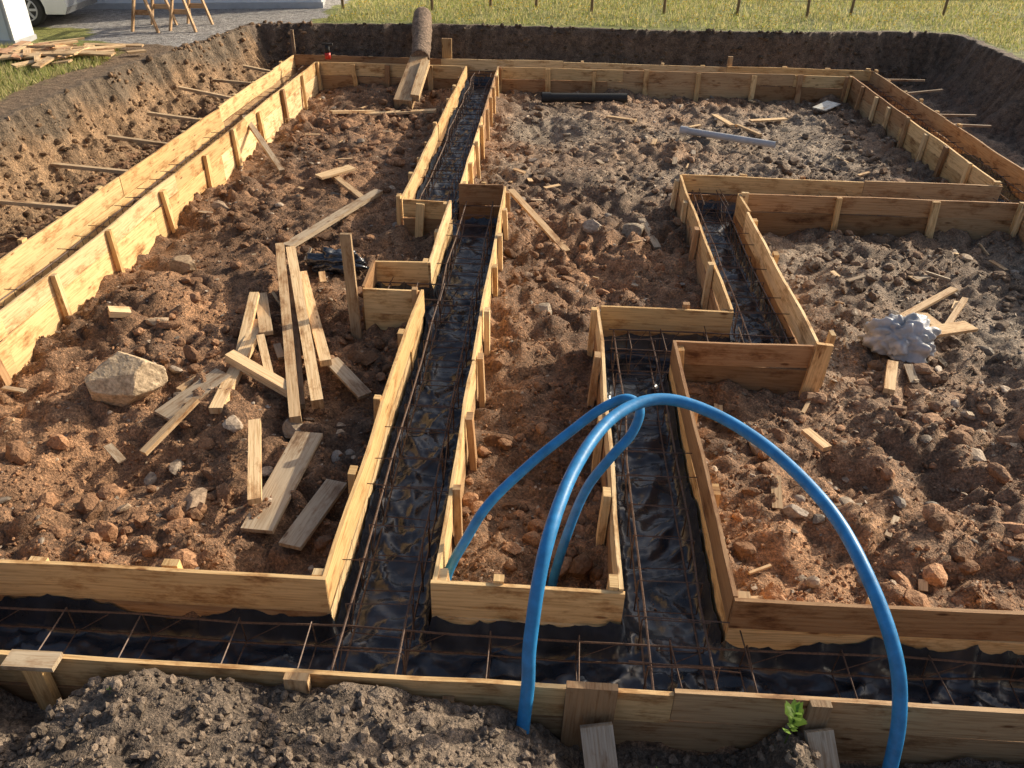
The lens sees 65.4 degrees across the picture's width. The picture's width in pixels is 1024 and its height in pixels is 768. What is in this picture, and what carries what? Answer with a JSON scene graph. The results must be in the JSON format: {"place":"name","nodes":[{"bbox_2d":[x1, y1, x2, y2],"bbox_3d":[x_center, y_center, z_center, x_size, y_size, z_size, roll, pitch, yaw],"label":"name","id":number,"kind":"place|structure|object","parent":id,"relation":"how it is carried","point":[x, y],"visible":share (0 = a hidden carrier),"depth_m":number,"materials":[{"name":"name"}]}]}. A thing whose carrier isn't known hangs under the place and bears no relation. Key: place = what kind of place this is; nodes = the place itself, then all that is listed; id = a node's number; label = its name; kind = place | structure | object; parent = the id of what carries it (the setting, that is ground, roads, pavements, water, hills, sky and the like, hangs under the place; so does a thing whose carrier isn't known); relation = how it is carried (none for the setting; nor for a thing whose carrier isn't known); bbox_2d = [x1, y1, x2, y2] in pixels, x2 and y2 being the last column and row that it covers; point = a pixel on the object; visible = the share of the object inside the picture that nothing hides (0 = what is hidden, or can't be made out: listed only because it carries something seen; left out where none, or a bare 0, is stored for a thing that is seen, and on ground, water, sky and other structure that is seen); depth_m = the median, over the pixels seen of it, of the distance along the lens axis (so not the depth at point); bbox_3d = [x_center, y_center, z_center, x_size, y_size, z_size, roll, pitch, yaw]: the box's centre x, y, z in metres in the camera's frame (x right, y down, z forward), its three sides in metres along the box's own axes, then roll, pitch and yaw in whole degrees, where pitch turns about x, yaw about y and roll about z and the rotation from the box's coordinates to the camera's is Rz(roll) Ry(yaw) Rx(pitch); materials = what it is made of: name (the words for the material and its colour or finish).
{"place":"outdoors","nodes":[
{"label":"outdoors","id":0,"kind":"place"},
{"bbox_2d":[0,199,76,209],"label":"formwork brace","id":1,"kind":"object","parent":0,"point":[35,204],"visible":1,"depth_m":9.38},
{"bbox_2d":[50,162,126,173],"bbox_3d":[-5.553,-2.857,10.590,1.146,0.103,0.065,4,33,4],"label":"formwork brace","id":2,"kind":"object","parent":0,"point":[88,168],"visible":1,"depth_m":10.57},
{"bbox_2d":[96,0,321,2],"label":"walls","id":3,"kind":"structure","parent":0,"point":[155,1],"depth_m":18.30,"materials":[{"name":"white paint"}]},
{"bbox_2d":[0,0,1023,767],"bbox_3d":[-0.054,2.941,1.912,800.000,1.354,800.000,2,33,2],"label":"ground","id":4,"kind":"structure","parent":0,"point":[976,76],"depth_m":8.05,"materials":[{"name":"soil"}]},
{"bbox_2d":[0,0,36,44],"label":"white storage box","id":5,"kind":"object","parent":4,"relation":"on","point":[15,25],"visible":0.88,"depth_m":14.40,"materials":[{"name":"paint"}]},
{"bbox_2d":[22,671,62,709],"bbox_3d":[-2.411,1.630,4.151,0.102,0.510,0.058,2,33,2],"label":"wooden stake","id":6,"kind":"object","parent":4,"relation":"on","point":[44,689],"visible":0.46,"depth_m":4.08,"materials":[{"name":"brown wood"}]},
{"bbox_2d":[25,0,96,26],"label":"parked car","id":7,"kind":"object","parent":4,"relation":"on","point":[39,11],"visible":0.53,"depth_m":15.86,"materials":[{"name":"silver metal"}]},
{"bbox_2d":[0,37,146,67],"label":"wood pile","id":8,"kind":"object","parent":4,"relation":"on","point":[30,53],"visible":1,"depth_m":13.43,"materials":[{"name":"wood"}]},
{"bbox_2d":[84,351,167,406],"bbox_3d":[-3.256,-0.065,6.725,0.612,0.475,0.558,-20,38,-28],"label":"boulder","id":9,"kind":"object","parent":4,"relation":"on","point":[119,378],"visible":1,"depth_m":6.55,"materials":[{"name":"stone"}]},
{"bbox_2d":[0,55,296,309],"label":"formwork wall","id":10,"kind":"structure","parent":4,"relation":"on","point":[25,260],"depth_m":10.10,"materials":[{"name":"wood"}]},
{"bbox_2d":[131,0,178,32],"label":"sawhorse","id":11,"kind":"object","parent":4,"relation":"on","point":[149,11],"visible":0.98,"depth_m":15.58,"materials":[{"name":"brown wood"}]},
{"bbox_2d":[0,20,316,253],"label":"bank clods","id":12,"kind":"object","parent":4,"relation":"on","point":[21,228],"visible":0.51,"depth_m":11.86,"materials":[{"name":"soil"}]},
{"bbox_2d":[0,61,322,385],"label":"formwork wall","id":13,"kind":"structure","parent":4,"relation":"on","point":[47,304],"depth_m":9.29,"materials":[{"name":"brown wood"}]},
{"bbox_2d":[0,556,329,618],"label":"formwork wall","id":14,"kind":"structure","parent":4,"relation":"on","point":[172,587],"depth_m":4.62,"materials":[{"name":"brown wood"}]},
{"bbox_2d":[139,397,199,455],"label":"wooden plank","id":15,"kind":"object","parent":4,"relation":"on","point":[167,428],"visible":1,"depth_m":6.26,"materials":[{"name":"brown wood"}]},
{"bbox_2d":[169,255,195,273],"bbox_3d":[-3.624,-1.308,8.824,0.313,0.221,0.207,2,33,2],"label":"boulder","id":16,"kind":"object","parent":4,"relation":"on","point":[181,264],"visible":0.86,"depth_m":8.74,"materials":[{"name":"stone"}]},
{"bbox_2d":[169,0,213,32],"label":"sawhorse","id":17,"kind":"object","parent":4,"relation":"on","point":[188,5],"visible":1,"depth_m":15.73,"materials":[{"name":"brown wood"}]},
{"bbox_2d":[155,368,230,420],"bbox_3d":[-2.650,0.087,6.654,0.200,0.134,0.631,22,38,28],"label":"wooden plank","id":18,"kind":"object","parent":4,"relation":"on","point":[172,407],"visible":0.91,"depth_m":6.63,"materials":[{"name":"brown wood"}]},
{"bbox_2d":[183,487,206,510],"bbox_3d":[-2.243,0.832,5.645,0.174,0.110,0.240,2,33,2],"label":"boulder","id":19,"kind":"object","parent":4,"relation":"on","point":[195,497],"visible":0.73,"depth_m":5.62,"materials":[{"name":"stone"}]},
{"bbox_2d":[81,0,325,9],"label":"plinth","id":20,"kind":"structure","parent":4,"relation":"on","point":[253,5],"depth_m":18.39,"materials":[{"name":"grey concrete"}]},
{"bbox_2d":[209,319,259,413],"bbox_3d":[-2.404,-0.192,7.054,0.110,0.075,1.475,0,33,-1],"label":"wooden plank","id":21,"kind":"object","parent":4,"relation":"on","point":[221,398],"visible":0.8,"depth_m":6.83,"materials":[{"name":"brown wood"}]},
{"bbox_2d":[257,292,272,335],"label":"wooden plank","id":22,"kind":"object","parent":21,"relation":"on","point":[264,320],"visible":0.82,"depth_m":7.65,"materials":[{"name":"brown wood"}]},
{"bbox_2d":[236,292,259,350],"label":"wooden plank","id":23,"kind":"object","parent":4,"relation":"on","point":[250,312],"visible":0.68,"depth_m":7.60,"materials":[{"name":"brown wood"}]},
{"bbox_2d":[247,418,261,504],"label":"wooden plank","id":24,"kind":"object","parent":4,"relation":"on","point":[254,494],"visible":1,"depth_m":5.79,"materials":[{"name":"brown wood"}]},
{"bbox_2d":[242,115,284,172],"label":"wooden plank","id":25,"kind":"object","parent":4,"relation":"on","point":[267,149],"visible":0.9,"depth_m":12.22,"materials":[{"name":"brown wood"}]},
{"bbox_2d":[256,334,273,372],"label":"wooden plank","id":26,"kind":"object","parent":4,"relation":"on","point":[264,352],"visible":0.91,"depth_m":7.02,"materials":[{"name":"brown wood"}]},
{"bbox_2d":[241,431,322,533],"bbox_3d":[-1.650,0.687,5.804,0.220,0.031,1.102,4,33,5],"label":"wooden plank","id":27,"kind":"object","parent":4,"relation":"on","point":[287,474],"visible":0.95,"depth_m":5.77,"materials":[{"name":"brown wood"}]},
{"bbox_2d":[275,243,301,422],"bbox_3d":[-2.141,-0.605,7.588,0.092,0.300,3.105,-8,34,-13],"label":"wooden plank","id":28,"kind":"object","parent":4,"relation":"on","point":[294,407],"visible":1,"depth_m":7.23,"materials":[{"name":"brown wood"}]},
{"bbox_2d":[225,350,287,397],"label":"wooden plank","id":29,"kind":"object","parent":28,"relation":"on","point":[257,371],"visible":0.91,"depth_m":6.81,"materials":[{"name":"brown wood"}]},
{"bbox_2d":[288,275,305,408],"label":"wooden plank","id":30,"kind":"object","parent":4,"relation":"on","point":[296,333],"visible":0.33,"depth_m":7.40,"materials":[{"name":"brown wood"}]},
{"bbox_2d":[283,672,311,693],"bbox_3d":[-1.077,1.652,4.081,0.132,0.493,0.048,2,33,2],"label":"wooden stake","id":31,"kind":"object","parent":4,"relation":"on","point":[297,681],"visible":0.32,"depth_m":3.95,"materials":[{"name":"brown wood"}]},
{"bbox_2d":[278,479,346,550],"bbox_3d":[-1.364,0.889,5.511,0.160,0.046,0.697,9,34,12],"label":"wooden plank","id":32,"kind":"object","parent":4,"relation":"on","point":[298,534],"visible":1,"depth_m":5.47,"materials":[{"name":"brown wood"}]},
{"bbox_2d":[300,271,331,366],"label":"wooden plank","id":33,"kind":"object","parent":4,"relation":"on","point":[323,353],"visible":0.84,"depth_m":7.58,"materials":[{"name":"brown wood"}]},
{"bbox_2d":[286,246,324,408],"bbox_3d":[-2.007,-0.651,7.644,0.101,0.238,2.878,-9,34,-15],"label":"wooden plank","id":34,"kind":"object","parent":33,"relation":"on","point":[314,385],"visible":1,"depth_m":7.32,"materials":[{"name":"brown wood"}]},
{"bbox_2d":[284,189,382,248],"bbox_3d":[-2.204,-2.094,10.003,0.131,0.069,2.029,14,35,19],"label":"wooden plank","id":35,"kind":"object","parent":4,"relation":"on","point":[325,223],"visible":0.94,"depth_m":9.89,"materials":[{"name":"brown wood"}]},
{"bbox_2d":[315,165,355,179],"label":"wooden plank","id":36,"kind":"object","parent":4,"relation":"on","point":[335,172],"visible":1,"depth_m":11.51,"materials":[{"name":"brown wood"}]},
{"bbox_2d":[304,247,368,274],"bbox_3d":[-1.969,-1.412,8.936,0.740,0.231,0.437,2,33,2],"label":"black plastic bag","id":37,"kind":"object","parent":4,"relation":"on","point":[329,260],"visible":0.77,"depth_m":8.85,"materials":[{"name":"plastic"}]},
{"bbox_2d":[327,357,371,399],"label":"wooden plank","id":38,"kind":"object","parent":4,"relation":"on","point":[351,381],"visible":0.95,"depth_m":6.95,"materials":[{"name":"brown wood"}]},
{"bbox_2d":[339,233,361,338],"bbox_3d":[-1.519,-0.865,7.582,0.121,1.183,0.085,2,33,2],"label":"wooden stake","id":39,"kind":"object","parent":4,"relation":"on","point":[346,243],"visible":0.77,"depth_m":7.51,"materials":[{"name":"brown wood"}]},
{"bbox_2d":[362,260,376,329],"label":"formwork wall","id":40,"kind":"structure","parent":4,"relation":"on","point":[370,280],"depth_m":7.91,"materials":[{"name":"brown wood"}]},
{"bbox_2d":[322,287,424,622],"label":"formwork wall","id":41,"kind":"structure","parent":4,"relation":"on","point":[347,538],"depth_m":5.63,"materials":[{"name":"brown wood"}]},
{"bbox_2d":[318,62,464,89],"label":"formwork wall","id":42,"kind":"structure","parent":4,"relation":"on","point":[384,74],"depth_m":16.22,"materials":[{"name":"brown wood"}]},
{"bbox_2d":[363,288,419,329],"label":"formwork wall","id":43,"kind":"structure","parent":4,"relation":"on","point":[384,309],"depth_m":7.70,"materials":[{"name":"brown wood"}]},
{"bbox_2d":[393,7,431,109],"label":"wooden planks","id":44,"kind":"object","parent":4,"relation":"on","point":[410,88],"visible":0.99,"depth_m":15.54,"materials":[{"name":"brown wood"}]},
{"bbox_2d":[403,199,447,237],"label":"formwork wall","id":45,"kind":"structure","parent":4,"relation":"on","point":[427,215],"depth_m":9.67,"materials":[{"name":"brown wood"}]},
{"bbox_2d":[396,66,466,224],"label":"formwork wall","id":46,"kind":"structure","parent":4,"relation":"on","point":[424,160],"depth_m":11.71,"materials":[{"name":"brown wood"}]},
{"bbox_2d":[423,200,452,288],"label":"formwork wall","id":47,"kind":"structure","parent":4,"relation":"on","point":[442,239],"depth_m":8.90,"materials":[{"name":"brown wood"}]},
{"bbox_2d":[375,261,428,287],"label":"formwork wall","id":48,"kind":"structure","parent":47,"relation":"attached to","point":[407,271],"depth_m":8.16,"materials":[{"name":"brown wood"}]},
{"bbox_2d":[432,186,509,580],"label":"formwork wall","id":49,"kind":"structure","parent":4,"relation":"on","point":[466,446],"depth_m":6.13,"materials":[{"name":"brown wood"}]},
{"bbox_2d":[460,66,501,183],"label":"formwork wall","id":50,"kind":"structure","parent":4,"relation":"on","point":[475,157],"depth_m":12.53,"materials":[{"name":"brown wood"}]},
{"bbox_2d":[459,182,502,219],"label":"formwork wall","id":51,"kind":"structure","parent":4,"relation":"on","point":[481,194],"depth_m":10.19,"materials":[{"name":"brown wood"}]},
{"bbox_2d":[0,668,1005,767],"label":"mound clods","id":52,"kind":"object","parent":4,"relation":"on","point":[104,745],"visible":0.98,"depth_m":3.75,"materials":[{"name":"soil"}]},
{"bbox_2d":[0,84,1021,588],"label":"rubble stones","id":53,"kind":"object","parent":4,"relation":"on","point":[236,424],"visible":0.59,"depth_m":6.43,"materials":[{"name":"stone"}]},
{"bbox_2d":[0,75,1023,708],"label":"plastic sheet","id":54,"kind":"object","parent":4,"relation":"on","point":[660,559],"visible":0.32,"depth_m":4.84,"materials":[{"name":"plastic"}]},
{"bbox_2d":[0,72,298,341],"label":"rebar cage","id":55,"kind":"object","parent":54,"relation":"on","point":[103,226],"visible":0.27,"depth_m":10.26,"materials":[{"name":"metal"}]},
{"bbox_2d":[330,201,497,674],"bbox_3d":[-0.596,-0.279,7.199,0.591,0.291,7.100,2,33,2],"label":"rebar cage","id":56,"kind":"object","parent":54,"relation":"on","point":[435,487],"visible":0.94,"depth_m":5.85,"materials":[{"name":"metal"}]},
{"bbox_2d":[378,277,460,324],"bbox_3d":[-0.949,-0.817,8.024,0.852,0.284,0.590,2,33,2],"label":"rebar cage","id":57,"kind":"object","parent":54,"relation":"on","point":[417,283],"visible":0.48,"depth_m":8.09,"materials":[{"name":"metal"}]},
{"bbox_2d":[419,74,491,207],"bbox_3d":[-0.803,-4.138,13.131,0.591,0.294,7.812,2,33,2],"label":"rebar cage","id":58,"kind":"object","parent":54,"relation":"on","point":[442,152],"visible":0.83,"depth_m":12.53,"materials":[{"name":"metal"}]},
{"bbox_2d":[0,607,1023,708],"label":"rebar cage","id":59,"kind":"object","parent":54,"relation":"on","point":[746,649],"visible":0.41,"depth_m":4.53,"materials":[{"name":"metal"}]},
{"bbox_2d":[604,330,740,690],"bbox_3d":[1.010,0.662,5.797,0.591,0.292,3.900,2,33,2],"label":"rebar cage","id":60,"kind":"object","parent":54,"relation":"on","point":[703,622],"visible":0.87,"depth_m":5.21,"materials":[{"name":"metal"}]},
{"bbox_2d":[606,326,794,375],"bbox_3d":[1.729,-0.272,7.252,1.700,0.293,0.590,2,33,2],"label":"rebar cage","id":61,"kind":"object","parent":54,"relation":"on","point":[666,351],"visible":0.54,"depth_m":7.32,"materials":[{"name":"metal"}]},
{"bbox_2d":[690,190,788,343],"bbox_3d":[2.436,-1.297,8.851,0.591,0.291,4.300,2,33,2],"label":"rebar cage","id":62,"kind":"object","parent":54,"relation":"on","point":[746,282],"visible":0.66,"depth_m":8.61,"materials":[{"name":"metal"}]},
{"bbox_2d":[868,83,1023,202],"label":"rebar cage","id":63,"kind":"object","parent":54,"relation":"on","point":[957,147],"visible":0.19,"depth_m":12.39,"materials":[{"name":"metal"}]},
{"bbox_2d":[0,86,1023,610],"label":"soil clods","id":64,"kind":"object","parent":4,"relation":"on","point":[936,516],"visible":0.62,"depth_m":6.86,"materials":[{"name":"soil"}]},
{"bbox_2d":[0,650,1023,765],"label":"formwork wall","id":65,"kind":"structure","parent":4,"relation":"on","point":[702,721],"depth_m":4.01,"materials":[{"name":"brown wood"}]},
{"bbox_2d":[0,649,63,671],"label":"wooden board","id":66,"kind":"object","parent":65,"relation":"on","point":[32,660],"visible":1,"depth_m":3.99,"materials":[{"name":"brown wood"}]},
{"bbox_2d":[0,89,1023,609],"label":"gravel stones","id":67,"kind":"object","parent":4,"relation":"on","point":[794,531],"visible":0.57,"depth_m":8.18,"materials":[{"name":"stone"}]},
{"bbox_2d":[430,574,624,627],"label":"formwork wall","id":68,"kind":"structure","parent":4,"relation":"on","point":[465,602],"depth_m":4.55,"materials":[{"name":"brown wood"}]},
{"bbox_2d":[508,188,569,252],"bbox_3d":[0.317,-2.041,9.906,0.091,0.323,1.460,-15,36,-23],"label":"wooden plank","id":69,"kind":"object","parent":4,"relation":"on","point":[534,216],"visible":0.9,"depth_m":9.88,"materials":[{"name":"brown wood"}]},
{"bbox_2d":[445,394,644,586],"bbox_3d":[0.136,0.853,4.925,1.426,1.455,0.322,-19,38,-27],"label":"blue water pipe","id":70,"kind":"object","parent":4,"relation":"on","point":[500,491],"visible":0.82,"depth_m":4.83,"materials":[{"name":"plastic"}]},
{"bbox_2d":[294,54,871,88],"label":"formwork wall","id":71,"kind":"structure","parent":4,"relation":"on","point":[478,65],"depth_m":16.53,"materials":[{"name":"brown wood"}]},
{"bbox_2d":[541,92,626,102],"bbox_3d":[1.399,-5.541,15.443,1.647,0.200,0.200,0,33,-2],"label":"black drain pipe","id":72,"kind":"object","parent":4,"relation":"on","point":[548,97],"visible":1,"depth_m":15.38,"materials":[{"name":"plastic"}]},
{"bbox_2d":[560,681,617,750],"bbox_3d":[0.381,1.710,4.036,0.261,0.589,0.040,2,33,2],"label":"wooden stake","id":73,"kind":"object","parent":4,"relation":"on","point":[589,702],"visible":0.59,"depth_m":3.94,"materials":[{"name":"brown wood"}]},
{"bbox_2d":[580,722,617,767],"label":"wooden stake","id":74,"kind":"object","parent":4,"relation":"on","point":[598,745],"visible":1,"depth_m":3.89,"materials":[{"name":"grey wood"}]},
{"bbox_2d":[271,22,929,86],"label":"bank clods","id":75,"kind":"object","parent":4,"relation":"on","point":[708,30],"visible":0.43,"depth_m":17.00,"materials":[{"name":"soil"}]},
{"bbox_2d":[587,307,623,591],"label":"formwork wall","id":76,"kind":"structure","parent":4,"relation":"on","point":[607,525],"depth_m":5.63,"materials":[{"name":"brown wood"}]},
{"bbox_2d":[341,0,981,17],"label":"wire fence","id":77,"kind":"object","parent":4,"relation":"on","point":[737,8],"visible":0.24,"depth_m":18.62,"materials":[{"name":"brown wood"}]},
{"bbox_2d":[600,302,733,338],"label":"formwork wall","id":78,"kind":"structure","parent":4,"relation":"on","point":[685,318],"depth_m":7.40,"materials":[{"name":"brown wood"}]},
{"bbox_2d":[499,67,848,102],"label":"formwork wall","id":79,"kind":"structure","parent":4,"relation":"on","point":[694,86],"depth_m":16.01,"materials":[{"name":"brown wood"}]},
{"bbox_2d":[331,0,1020,32],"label":"dandelions","id":80,"kind":"object","parent":4,"relation":"on","point":[719,14],"visible":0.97,"depth_m":18.67,"materials":[{"name":"yellow plant"}]},
{"bbox_2d":[670,175,733,310],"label":"formwork wall","id":81,"kind":"structure","parent":4,"relation":"on","point":[715,296],"depth_m":8.87,"materials":[{"name":"brown wood"}]},
{"bbox_2d":[668,340,737,641],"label":"formwork wall","id":82,"kind":"structure","parent":4,"relation":"on","point":[705,493],"depth_m":5.33,"materials":[{"name":"brown wood"}]},
{"bbox_2d":[516,393,907,767],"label":"blue water pipe","id":83,"kind":"object","parent":4,"relation":"on","point":[844,531],"visible":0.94,"depth_m":3.85,"materials":[{"name":"plastic"}]},
{"bbox_2d":[679,126,775,147],"bbox_3d":[3.587,-4.123,13.324,1.611,0.136,0.137,18,37,24],"label":"grey drain pipe","id":84,"kind":"object","parent":4,"relation":"on","point":[684,130],"visible":1,"depth_m":13.29,"materials":[{"name":"plastic"}]},
{"bbox_2d":[676,340,814,394],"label":"formwork wall","id":85,"kind":"structure","parent":4,"relation":"on","point":[753,366],"depth_m":6.93,"materials":[{"name":"brown wood"}]},
{"bbox_2d":[732,193,818,368],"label":"formwork wall","id":86,"kind":"structure","parent":4,"relation":"on","point":[794,320],"depth_m":8.32,"materials":[{"name":"brown wood"}]},
{"bbox_2d":[783,698,806,743],"bbox_3d":[1.327,1.619,3.784,0.102,0.281,0.129,2,33,2],"label":"weed plant","id":87,"kind":"object","parent":4,"relation":"on","point":[794,711],"visible":1,"depth_m":3.74,"materials":[{"name":"green plant"}]},
{"bbox_2d":[798,342,833,396],"bbox_3d":[2.608,-0.059,6.898,0.198,0.656,0.086,2,33,2],"label":"wooden stake","id":88,"kind":"object","parent":4,"relation":"on","point":[817,366],"visible":0.64,"depth_m":6.83,"materials":[{"name":"brown wood"}]},
{"bbox_2d":[800,699,832,732],"bbox_3d":[1.496,1.669,3.942,0.101,0.290,0.043,2,33,2],"label":"wooden stake","id":89,"kind":"object","parent":4,"relation":"on","point":[817,714],"visible":0.68,"depth_m":3.88,"materials":[{"name":"brown wood"}]},
{"bbox_2d":[801,428,831,451],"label":"wooden plank","id":90,"kind":"object","parent":4,"relation":"on","point":[816,440],"visible":1,"depth_m":6.39,"materials":[{"name":"brown wood"}]},
{"bbox_2d":[803,727,839,767],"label":"wooden stake","id":91,"kind":"object","parent":4,"relation":"on","point":[822,741],"visible":0.89,"depth_m":3.85,"materials":[{"name":"grey wood"}]},
{"bbox_2d":[682,174,1002,201],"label":"formwork wall","id":92,"kind":"structure","parent":4,"relation":"on","point":[736,185],"depth_m":10.53,"materials":[{"name":"brown wood"}]},
{"bbox_2d":[721,591,1023,654],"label":"formwork wall","id":93,"kind":"structure","parent":4,"relation":"on","point":[777,624],"depth_m":4.47,"materials":[{"name":"brown wood"}]},
{"bbox_2d":[740,192,1023,239],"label":"formwork wall","id":94,"kind":"structure","parent":4,"relation":"on","point":[975,220],"depth_m":10.02,"materials":[{"name":"brown wood"}]},
{"bbox_2d":[883,360,897,394],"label":"wooden plank","id":95,"kind":"object","parent":4,"relation":"on","point":[890,377],"visible":1,"depth_m":7.12,"materials":[{"name":"brown wood"}]},
{"bbox_2d":[857,312,940,363],"bbox_3d":[3.742,-0.495,7.603,0.772,0.378,0.564,2,33,2],"label":"grey plastic bag","id":96,"kind":"object","parent":4,"relation":"on","point":[909,338],"visible":0.99,"depth_m":7.50,"materials":[{"name":"plastic"}]},
{"bbox_2d":[843,76,1001,185],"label":"formwork wall","id":97,"kind":"structure","parent":4,"relation":"on","point":[940,158],"depth_m":12.91,"materials":[{"name":"brown wood"}]},
{"bbox_2d":[899,287,957,316],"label":"wooden plank","id":98,"kind":"object","parent":4,"relation":"on","point":[932,300],"visible":0.7,"depth_m":8.50,"materials":[{"name":"brown wood"}]},
{"bbox_2d":[916,312,941,325],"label":"wooden plank","id":99,"kind":"object","parent":4,"relation":"on","point":[933,321],"visible":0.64,"depth_m":8.06,"materials":[{"name":"brown wood"}]},
{"bbox_2d":[929,321,977,337],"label":"wooden plank","id":100,"kind":"object","parent":99,"relation":"on","point":[955,328],"visible":0.64,"depth_m":7.90,"materials":[{"name":"brown wood"}]},
{"bbox_2d":[869,69,1023,201],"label":"formwork wall","id":101,"kind":"structure","parent":4,"relation":"on","point":[970,144],"depth_m":12.95,"materials":[{"name":"wood"}]},
{"bbox_2d":[0,0,1023,99],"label":"grass","id":102,"kind":"structure","parent":0,"point":[10,70],"depth_m":18.31,"materials":[{"name":"plant"}]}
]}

